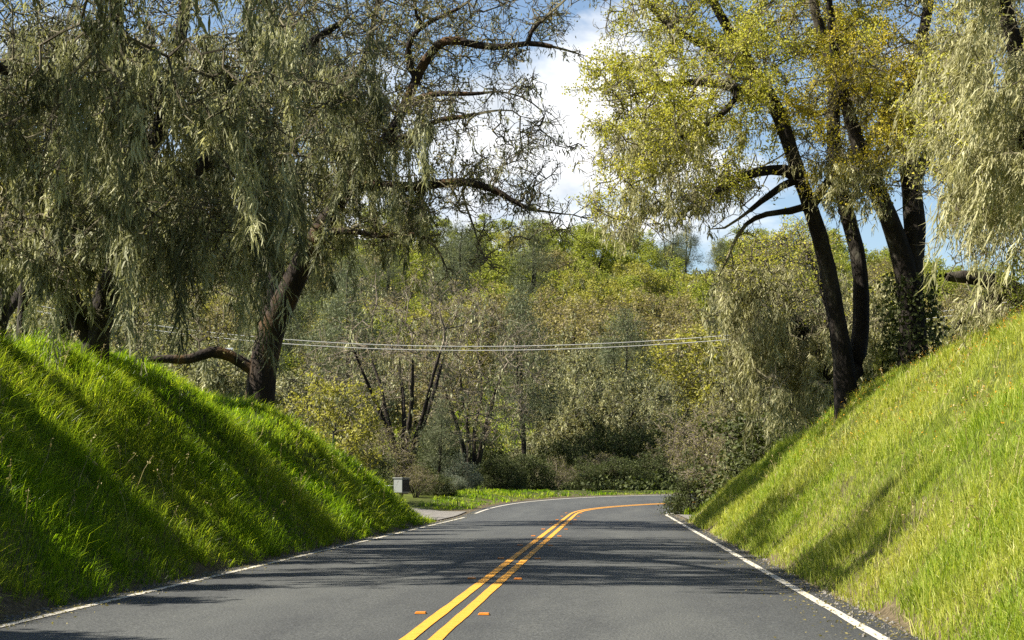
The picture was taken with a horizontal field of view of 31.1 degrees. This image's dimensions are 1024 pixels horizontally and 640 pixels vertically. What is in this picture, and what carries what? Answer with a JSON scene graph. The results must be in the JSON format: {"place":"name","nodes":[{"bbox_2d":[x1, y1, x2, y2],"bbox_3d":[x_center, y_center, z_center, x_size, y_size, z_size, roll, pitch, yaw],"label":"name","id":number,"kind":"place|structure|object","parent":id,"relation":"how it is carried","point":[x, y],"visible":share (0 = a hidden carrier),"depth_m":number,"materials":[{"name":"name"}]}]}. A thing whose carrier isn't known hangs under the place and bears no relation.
{"place":"outdoors","nodes":[
{"label":"outdoors","id":0,"kind":"place"},
{"bbox_2d":[0,494,921,639],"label":"road","id":1,"kind":"structure","parent":0,"point":[628,571],"depth_m":19.55,"materials":[{"name":"grey asphalt"}]},
{"bbox_2d":[0,517,464,626],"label":"edge line","id":2,"kind":"object","parent":1,"relation":"on","point":[57,612],"visible":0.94,"depth_m":21.02,"materials":[{"name":"white paint"}]},
{"bbox_2d":[399,503,661,639],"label":"yellow line","id":3,"kind":"object","parent":1,"relation":"on","point":[415,632],"visible":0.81,"depth_m":19.02,"materials":[{"name":"paint"}]},
{"bbox_2d":[428,504,652,639],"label":"yellow line","id":4,"kind":"object","parent":1,"relation":"on","point":[451,624],"visible":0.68,"depth_m":19.18,"materials":[{"name":"paint"}]},
{"bbox_2d":[666,513,887,639],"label":"edge line","id":5,"kind":"object","parent":1,"relation":"on","point":[872,632],"visible":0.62,"depth_m":19.23,"materials":[{"name":"white paint"}]},
{"bbox_2d":[0,233,1023,639],"bbox_3d":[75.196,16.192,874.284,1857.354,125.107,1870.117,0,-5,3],"label":"ground","id":6,"kind":"structure","parent":0,"point":[30,603],"depth_m":25.30,"materials":[{"name":"green plant"}]},
{"bbox_2d":[0,129,118,339],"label":"oak tree","id":7,"kind":"object","parent":6,"relation":"on","point":[5,315],"visible":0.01,"depth_m":42.39,"materials":[{"name":"green plant"}]},
{"bbox_2d":[6,290,195,382],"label":"lichen oak","id":8,"kind":"object","parent":6,"relation":"on","point":[40,323],"visible":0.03,"depth_m":76.97,"materials":[{"name":"plant"}]},
{"bbox_2d":[6,273,277,408],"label":"lichen oak","id":9,"kind":"object","parent":6,"relation":"on","point":[167,322],"visible":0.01,"depth_m":103.83,"materials":[{"name":"plant"}]},
{"bbox_2d":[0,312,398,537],"bbox_3d":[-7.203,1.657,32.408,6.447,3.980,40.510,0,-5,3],"label":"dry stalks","id":10,"kind":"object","parent":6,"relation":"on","point":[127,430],"visible":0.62,"depth_m":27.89,"materials":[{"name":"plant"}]},
{"bbox_2d":[0,0,409,382],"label":"willow tree","id":11,"kind":"object","parent":6,"relation":"on","point":[121,85],"visible":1,"depth_m":28.74,"materials":[{"name":"leaves"},{"name":"twig"},{"name":"bark"}]},
{"bbox_2d":[125,306,306,415],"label":"lichen oak","id":12,"kind":"object","parent":6,"relation":"on","point":[217,378],"visible":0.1,"depth_m":83.24,"materials":[{"name":"plant"}]},
{"bbox_2d":[0,326,439,612],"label":"bank grass","id":13,"kind":"structure","parent":6,"relation":"on","point":[228,509],"depth_m":28.44,"materials":[{"name":"green plant"}]},
{"bbox_2d":[201,296,300,356],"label":"brown oak","id":14,"kind":"object","parent":6,"relation":"on","point":[231,326],"visible":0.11,"depth_m":214.70,"materials":[{"name":"plant"}]},
{"bbox_2d":[186,327,357,429],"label":"lichen oak","id":15,"kind":"object","parent":6,"relation":"on","point":[295,381],"visible":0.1,"depth_m":98.55,"materials":[{"name":"plant"}]},
{"bbox_2d":[254,249,325,383],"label":"grey pine","id":16,"kind":"object","parent":6,"relation":"on","point":[300,314],"visible":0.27,"depth_m":195.49,"materials":[{"name":"plant"}]},
{"bbox_2d":[276,366,386,473],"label":"budding oak","id":17,"kind":"object","parent":6,"relation":"on","point":[348,439],"visible":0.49,"depth_m":72.43,"materials":[{"name":"leaves"},{"name":"twig"},{"name":"bark"}]},
{"bbox_2d":[299,275,388,380],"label":"grey pine","id":18,"kind":"object","parent":6,"relation":"on","point":[319,326],"visible":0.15,"depth_m":162.69,"materials":[{"name":"plant"}]},
{"bbox_2d":[296,248,400,429],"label":"grey pine","id":19,"kind":"object","parent":6,"relation":"on","point":[351,309],"visible":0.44,"depth_m":125.98,"materials":[{"name":"plant"}]},
{"bbox_2d":[114,0,603,408],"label":"oak tree","id":20,"kind":"object","parent":6,"relation":"on","point":[358,152],"visible":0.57,"depth_m":49.31,"materials":[{"name":"leaves"},{"name":"twig"},{"name":"bark"}]},
{"bbox_2d":[295,344,424,439],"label":"lichen oak","id":21,"kind":"object","parent":6,"relation":"on","point":[340,362],"visible":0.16,"depth_m":149.44,"materials":[{"name":"plant"}]},
{"bbox_2d":[349,444,399,484],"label":"dark bush","id":22,"kind":"object","parent":6,"relation":"on","point":[380,474],"visible":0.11,"depth_m":84.18,"materials":[{"name":"green plant"}]},
{"bbox_2d":[318,301,436,375],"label":"green oak","id":23,"kind":"object","parent":6,"relation":"on","point":[379,322],"visible":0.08,"depth_m":178.73,"materials":[{"name":"green plant"}]},
{"bbox_2d":[347,421,424,481],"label":"brown brush","id":24,"kind":"object","parent":6,"relation":"on","point":[396,454],"visible":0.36,"depth_m":90.15,"materials":[{"name":"plant"}]},
{"bbox_2d":[364,241,411,306],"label":"grey pine","id":25,"kind":"object","parent":6,"relation":"on","point":[390,271],"visible":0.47,"depth_m":273.90,"materials":[{"name":"plant"}]},
{"bbox_2d":[366,243,453,309],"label":"green oak","id":26,"kind":"object","parent":6,"relation":"on","point":[414,259],"visible":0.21,"depth_m":299.75,"materials":[{"name":"green plant"}]},
{"bbox_2d":[337,339,488,443],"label":"brown oak","id":27,"kind":"object","parent":6,"relation":"on","point":[397,417],"visible":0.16,"depth_m":150.83,"materials":[{"name":"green plant"}]},
{"bbox_2d":[387,464,444,497],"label":"brown brush","id":28,"kind":"object","parent":6,"relation":"on","point":[416,476],"visible":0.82,"depth_m":77.92,"materials":[{"name":"plant"}]},
{"bbox_2d":[291,253,546,492],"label":"bare tree","id":29,"kind":"object","parent":6,"relation":"on","point":[427,406],"visible":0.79,"depth_m":95.97,"materials":[{"name":"twig"},{"name":"bark"},{"name":"leaves"}]},
{"bbox_2d":[410,471,458,495],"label":"dark bush","id":30,"kind":"object","parent":6,"relation":"on","point":[444,489],"visible":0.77,"depth_m":79.70,"materials":[{"name":"green plant"}]},
{"bbox_2d":[385,300,484,382],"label":"budding oak","id":31,"kind":"object","parent":6,"relation":"on","point":[422,313],"visible":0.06,"depth_m":197.04,"materials":[{"name":"green plant"}]},
{"bbox_2d":[413,396,466,487],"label":"grey pine","id":32,"kind":"object","parent":6,"relation":"on","point":[443,422],"visible":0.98,"depth_m":91.93,"materials":[{"name":"plant"}]},
{"bbox_2d":[418,251,481,307],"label":"grey pine","id":33,"kind":"object","parent":6,"relation":"on","point":[447,262],"visible":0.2,"depth_m":242.42,"materials":[{"name":"plant"}]},
{"bbox_2d":[426,217,485,289],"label":"grey pine","id":34,"kind":"object","parent":6,"relation":"on","point":[452,246],"visible":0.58,"depth_m":295.88,"materials":[{"name":"plant"}]},
{"bbox_2d":[432,452,481,489],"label":"sage bush","id":35,"kind":"object","parent":6,"relation":"on","point":[451,471],"visible":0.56,"depth_m":98.86,"materials":[{"name":"green plant"}]},
{"bbox_2d":[368,275,556,488],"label":"bare tree","id":36,"kind":"object","parent":6,"relation":"on","point":[467,450],"visible":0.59,"depth_m":111.55,"materials":[{"name":"plant"}]},
{"bbox_2d":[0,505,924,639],"bbox_3d":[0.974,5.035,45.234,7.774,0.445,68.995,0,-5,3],"label":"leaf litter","id":37,"kind":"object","parent":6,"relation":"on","point":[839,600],"visible":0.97,"depth_m":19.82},
{"bbox_2d":[0,509,927,639],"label":"gravel crumbs","id":38,"kind":"object","parent":6,"relation":"on","point":[802,586],"visible":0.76,"depth_m":20.07,"materials":[{"name":"grey gravel"}]},
{"bbox_2d":[359,379,568,452],"bbox_3d":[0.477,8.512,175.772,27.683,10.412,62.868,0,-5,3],"label":"tree","id":39,"kind":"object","parent":6,"relation":"on","point":[500,437],"depth_m":160.90,"materials":[{"name":"green plant"}]},
{"bbox_2d":[417,292,519,379],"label":"budding oak","id":40,"kind":"object","parent":6,"relation":"on","point":[493,336],"visible":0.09,"depth_m":205.34,"materials":[{"name":"green plant"}]},
{"bbox_2d":[452,430,515,488],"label":"dark bush","id":41,"kind":"object","parent":6,"relation":"on","point":[491,451],"visible":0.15,"depth_m":117.55,"materials":[{"name":"green plant"}]},
{"bbox_2d":[465,213,515,245],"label":"green oak","id":42,"kind":"object","parent":6,"relation":"on","point":[494,222],"visible":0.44,"depth_m":405.42,"materials":[{"name":"green plant"}]},
{"bbox_2d":[471,452,532,490],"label":"dark bush","id":43,"kind":"object","parent":6,"relation":"on","point":[506,481],"visible":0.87,"depth_m":96.40,"materials":[{"name":"green plant"}]},
{"bbox_2d":[467,248,539,293],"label":"green oak","id":44,"kind":"object","parent":6,"relation":"on","point":[491,275],"visible":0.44,"depth_m":287.89,"materials":[{"name":"green plant"}]},
{"bbox_2d":[492,225,528,257],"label":"budding oak","id":45,"kind":"object","parent":6,"relation":"on","point":[514,246],"visible":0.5,"depth_m":373.21,"materials":[{"name":"green plant"}]},
{"bbox_2d":[457,292,591,382],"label":"brown oak","id":46,"kind":"object","parent":6,"relation":"on","point":[493,355],"visible":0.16,"depth_m":203.10,"materials":[{"name":"plant"}]},
{"bbox_2d":[483,272,568,471],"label":"grey pine","id":47,"kind":"object","parent":6,"relation":"on","point":[519,305],"visible":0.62,"depth_m":117.97,"materials":[{"name":"plant"}]},
{"bbox_2d":[367,440,687,490],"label":"undergrowth","id":48,"kind":"object","parent":6,"relation":"on","point":[663,483],"visible":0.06,"depth_m":101.78,"materials":[{"name":"green plant"}]},
{"bbox_2d":[498,214,562,305],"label":"grey pine","id":49,"kind":"object","parent":6,"relation":"on","point":[534,266],"visible":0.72,"depth_m":269.77,"materials":[{"name":"plant"}]},
{"bbox_2d":[504,452,559,490],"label":"dark bush","id":50,"kind":"object","parent":6,"relation":"on","point":[526,462],"visible":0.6,"depth_m":103.20,"materials":[{"name":"green plant"}]},
{"bbox_2d":[121,237,951,458],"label":"hillside undergrowth","id":51,"kind":"object","parent":6,"relation":"on","point":[298,366],"visible":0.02,"depth_m":237.56,"materials":[{"name":"green plant"}]},
{"bbox_2d":[482,282,625,361],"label":"brown oak","id":52,"kind":"object","parent":6,"relation":"on","point":[558,309],"visible":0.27,"depth_m":218.90,"materials":[{"name":"plant"}]},
{"bbox_2d":[534,455,580,490],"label":"brown brush","id":53,"kind":"object","parent":6,"relation":"on","point":[561,475],"visible":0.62,"depth_m":105.30,"materials":[{"name":"plant"}]},
{"bbox_2d":[518,246,598,306],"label":"brown oak","id":54,"kind":"object","parent":6,"relation":"on","point":[564,262],"visible":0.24,"depth_m":294.23,"materials":[{"name":"plant"}]},
{"bbox_2d":[528,435,590,488],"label":"dark bush","id":55,"kind":"object","parent":6,"relation":"on","point":[570,455],"visible":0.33,"depth_m":117.22,"materials":[{"name":"green plant"}]},
{"bbox_2d":[419,485,704,509],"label":"verge grass","id":56,"kind":"structure","parent":6,"relation":"on","point":[486,492],"depth_m":82.49,"materials":[{"name":"green plant"}]},
{"bbox_2d":[505,342,618,429],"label":"lichen oak","id":57,"kind":"object","parent":6,"relation":"on","point":[601,372],"visible":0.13,"depth_m":146.61,"materials":[{"name":"plant"}]},
{"bbox_2d":[537,263,597,308],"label":"budding oak","id":58,"kind":"object","parent":6,"relation":"on","point":[569,274],"visible":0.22,"depth_m":265.78,"materials":[{"name":"green plant"}]},
{"bbox_2d":[511,324,631,420],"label":"lichen oak","id":59,"kind":"object","parent":6,"relation":"on","point":[562,340],"visible":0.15,"depth_m":148.89,"materials":[{"name":"plant"}]},
{"bbox_2d":[536,254,614,304],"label":"green oak","id":60,"kind":"object","parent":6,"relation":"on","point":[583,266],"visible":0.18,"depth_m":288.46,"materials":[{"name":"green plant"}]},
{"bbox_2d":[522,297,642,378],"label":"brown oak","id":61,"kind":"object","parent":6,"relation":"on","point":[555,324],"visible":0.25,"depth_m":184.53,"materials":[{"name":"plant"}]},
{"bbox_2d":[498,340,669,472],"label":"lichen oak","id":62,"kind":"object","parent":6,"relation":"on","point":[574,376],"visible":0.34,"depth_m":126.47,"materials":[{"name":"green plant"}]},
{"bbox_2d":[559,457,611,490],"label":"dark bush","id":63,"kind":"object","parent":6,"relation":"on","point":[597,470],"visible":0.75,"depth_m":107.06,"materials":[{"name":"green plant"}]},
{"bbox_2d":[555,227,634,277],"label":"green oak","id":64,"kind":"object","parent":6,"relation":"on","point":[610,257],"visible":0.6,"depth_m":349.82,"materials":[{"name":"green plant"}]},
{"bbox_2d":[562,415,629,489],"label":"dark bush","id":65,"kind":"object","parent":6,"relation":"on","point":[595,448],"visible":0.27,"depth_m":119.72,"materials":[{"name":"green plant"}]},
{"bbox_2d":[526,362,682,462],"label":"lichen oak","id":66,"kind":"object","parent":6,"relation":"on","point":[642,410],"visible":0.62,"depth_m":122.80,"materials":[{"name":"green plant"}]},
{"bbox_2d":[564,275,649,322],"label":"budding oak","id":67,"kind":"object","parent":6,"relation":"on","point":[594,292],"visible":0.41,"depth_m":237.59,"materials":[{"name":"green plant"}]},
{"bbox_2d":[582,454,659,490],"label":"dark bush","id":68,"kind":"object","parent":6,"relation":"on","point":[622,468],"visible":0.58,"depth_m":108.84,"materials":[{"name":"green plant"}]},
{"bbox_2d":[586,300,667,403],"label":"grey pine","id":69,"kind":"object","parent":6,"relation":"on","point":[626,326],"visible":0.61,"depth_m":144.43,"materials":[{"name":"plant"}]},
{"bbox_2d":[589,426,672,481],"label":"dark bush","id":70,"kind":"object","parent":6,"relation":"on","point":[627,449],"visible":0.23,"depth_m":118.20,"materials":[{"name":"green plant"}]},
{"bbox_2d":[606,260,672,303],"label":"budding oak","id":71,"kind":"object","parent":6,"relation":"on","point":[646,273],"visible":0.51,"depth_m":313.63,"materials":[{"name":"green plant"}]},
{"bbox_2d":[618,229,667,269],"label":"green oak","id":72,"kind":"object","parent":6,"relation":"on","point":[647,247],"visible":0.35,"depth_m":373.24,"materials":[{"name":"green plant"}]},
{"bbox_2d":[598,282,693,338],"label":"brown oak","id":73,"kind":"object","parent":6,"relation":"on","point":[650,303],"visible":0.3,"depth_m":235.37,"materials":[{"name":"plant"}]},
{"bbox_2d":[576,304,719,380],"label":"brown oak","id":74,"kind":"object","parent":6,"relation":"on","point":[658,334],"visible":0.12,"depth_m":186.08,"materials":[{"name":"plant"}]},
{"bbox_2d":[615,447,680,490],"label":"dark bush","id":75,"kind":"object","parent":6,"relation":"on","point":[656,466],"visible":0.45,"depth_m":110.72,"materials":[{"name":"green plant"}]},
{"bbox_2d":[608,351,687,413],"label":"budding oak","id":76,"kind":"object","parent":6,"relation":"on","point":[669,374],"visible":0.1,"depth_m":156.75,"materials":[{"name":"green plant"}]},
{"bbox_2d":[623,409,692,488],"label":"dark bush","id":77,"kind":"object","parent":6,"relation":"on","point":[659,433],"visible":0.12,"depth_m":119.95,"materials":[{"name":"green plant"}]},
{"bbox_2d":[607,365,717,458],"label":"lichen oak","id":78,"kind":"object","parent":6,"relation":"on","point":[688,411],"visible":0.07,"depth_m":133.17,"materials":[{"name":"plant"}]},
{"bbox_2d":[639,251,693,302],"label":"green oak","id":79,"kind":"object","parent":6,"relation":"on","point":[677,262],"visible":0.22,"depth_m":318.27,"materials":[{"name":"green plant"}]},
{"bbox_2d":[653,224,691,291],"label":"grey pine","id":80,"kind":"object","parent":6,"relation":"on","point":[679,251],"visible":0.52,"depth_m":345.17,"materials":[{"name":"plant"}]},
{"bbox_2d":[646,268,715,329],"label":"budding oak","id":81,"kind":"object","parent":6,"relation":"on","point":[689,279],"visible":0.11,"depth_m":265.37,"materials":[{"name":"green plant"}]},
{"bbox_2d":[632,317,737,438],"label":"budding oak","id":82,"kind":"object","parent":6,"relation":"on","point":[695,370],"visible":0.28,"depth_m":152.86,"materials":[{"name":"green plant"}]},
{"bbox_2d":[649,300,720,355],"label":"brown oak","id":83,"kind":"object","parent":6,"relation":"on","point":[677,320],"visible":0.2,"depth_m":221.74,"materials":[{"name":"plant"}]},
{"bbox_2d":[657,448,717,514],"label":"dark bush","id":84,"kind":"object","parent":6,"relation":"on","point":[676,503],"visible":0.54,"depth_m":71.12,"materials":[{"name":"green plant"}]},
{"bbox_2d":[668,222,707,278],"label":"grey pine","id":85,"kind":"object","parent":6,"relation":"on","point":[691,244],"visible":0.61,"depth_m":373.33,"materials":[{"name":"plant"}]},
{"bbox_2d":[645,399,732,495],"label":"brown brush","id":86,"kind":"object","parent":6,"relation":"on","point":[694,438],"visible":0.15,"depth_m":81.16,"materials":[{"name":"plant"}]},
{"bbox_2d":[662,384,739,471],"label":"brown brush","id":87,"kind":"object","parent":6,"relation":"on","point":[687,440],"visible":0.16,"depth_m":78.19,"materials":[{"name":"plant"}]},
{"bbox_2d":[671,270,734,327],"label":"green oak","id":88,"kind":"object","parent":6,"relation":"on","point":[698,289],"visible":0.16,"depth_m":244.88,"materials":[{"name":"green plant"}]},
{"bbox_2d":[677,417,734,495],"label":"brown brush","id":89,"kind":"object","parent":6,"relation":"on","point":[709,451],"visible":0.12,"depth_m":68.48,"materials":[{"name":"plant"}]},
{"bbox_2d":[704,238,732,279],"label":"grey pine","id":90,"kind":"object","parent":6,"relation":"on","point":[721,246],"visible":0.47,"depth_m":342.41,"materials":[{"name":"plant"}]},
{"bbox_2d":[561,0,910,421],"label":"oak tree","id":91,"kind":"object","parent":6,"relation":"on","point":[661,137],"visible":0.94,"depth_m":41.05,"materials":[{"name":"green plant"}]},
{"bbox_2d":[687,385,833,508],"bbox_3d":[9.400,4.799,62.434,7.353,5.765,7.318,-2,-6,24],"label":"dark bush","id":92,"kind":"object","parent":6,"relation":"on","point":[748,456],"visible":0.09,"depth_m":62.41,"materials":[{"name":"green plant"}]},
{"bbox_2d":[692,236,880,439],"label":"lichen oak","id":93,"kind":"object","parent":6,"relation":"on","point":[714,323],"visible":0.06,"depth_m":68.90,"materials":[{"name":"plant"}]},
{"bbox_2d":[700,298,875,487],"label":"lichen oak","id":94,"kind":"object","parent":6,"relation":"on","point":[726,401],"visible":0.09,"depth_m":65.14,"materials":[{"name":"plant"}]},
{"bbox_2d":[707,207,898,449],"bbox_3d":[9.580,0.953,58.383,6.966,10.030,10.747,0,-5,3],"label":"oak tree","id":95,"kind":"object","parent":6,"relation":"on","point":[755,310],"visible":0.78,"depth_m":56.16,"materials":[{"name":"green plant"}]},
{"bbox_2d":[685,304,1023,639],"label":"bank grass","id":96,"kind":"structure","parent":6,"relation":"on","point":[1010,542],"depth_m":22.19,"materials":[{"name":"green plant"}]},
{"bbox_2d":[750,0,1018,366],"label":"oak tree","id":97,"kind":"object","parent":6,"relation":"on","point":[865,168],"visible":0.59,"depth_m":40.77,"materials":[{"name":"green plant"}]},
{"bbox_2d":[858,271,950,385],"bbox_3d":[9.002,0.191,41.178,2.229,2.589,2.237,1,-5,-11],"label":"ivy","id":98,"kind":"object","parent":97,"relation":"attached to","point":[892,339],"visible":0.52,"depth_m":40.92,"materials":[{"name":"green plant"}]},
{"bbox_2d":[858,287,998,390],"bbox_3d":[15.355,3.159,65.793,11.334,8.823,9.405,-2,-5,18],"label":"lichen oak","id":99,"kind":"object","parent":6,"relation":"on","point":[946,333],"visible":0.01,"depth_m":64.33,"materials":[{"name":"plant"}]},
{"bbox_2d":[885,0,1023,354],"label":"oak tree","id":100,"kind":"object","parent":6,"relation":"on","point":[978,109],"visible":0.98,"depth_m":31.59,"materials":[{"name":"green plant"}]},
{"bbox_2d":[925,283,988,341],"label":"brown oak","id":101,"kind":"object","parent":6,"relation":"on","point":[945,309],"visible":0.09,"depth_m":216.17,"materials":[{"name":"plant"}]},
{"bbox_2d":[992,248,1023,317],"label":"leafy sapling","id":102,"kind":"object","parent":6,"relation":"on","point":[1016,271],"visible":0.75,"depth_m":32.63,"materials":[{"name":"green plant"}]},
{"bbox_2d":[0,0,1023,283],"label":"sky","id":103,"kind":"structure","parent":0,"point":[556,72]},
{"bbox_2d":[17,307,1013,350],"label":"power cable","id":104,"kind":"object","parent":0,"point":[468,350],"visible":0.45,"depth_m":72.05,"materials":[{"name":"metal"}]},
{"bbox_2d":[32,302,1004,346],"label":"power cable","id":105,"kind":"object","parent":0,"point":[459,346],"visible":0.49,"depth_m":71.49,"materials":[{"name":"metal"}]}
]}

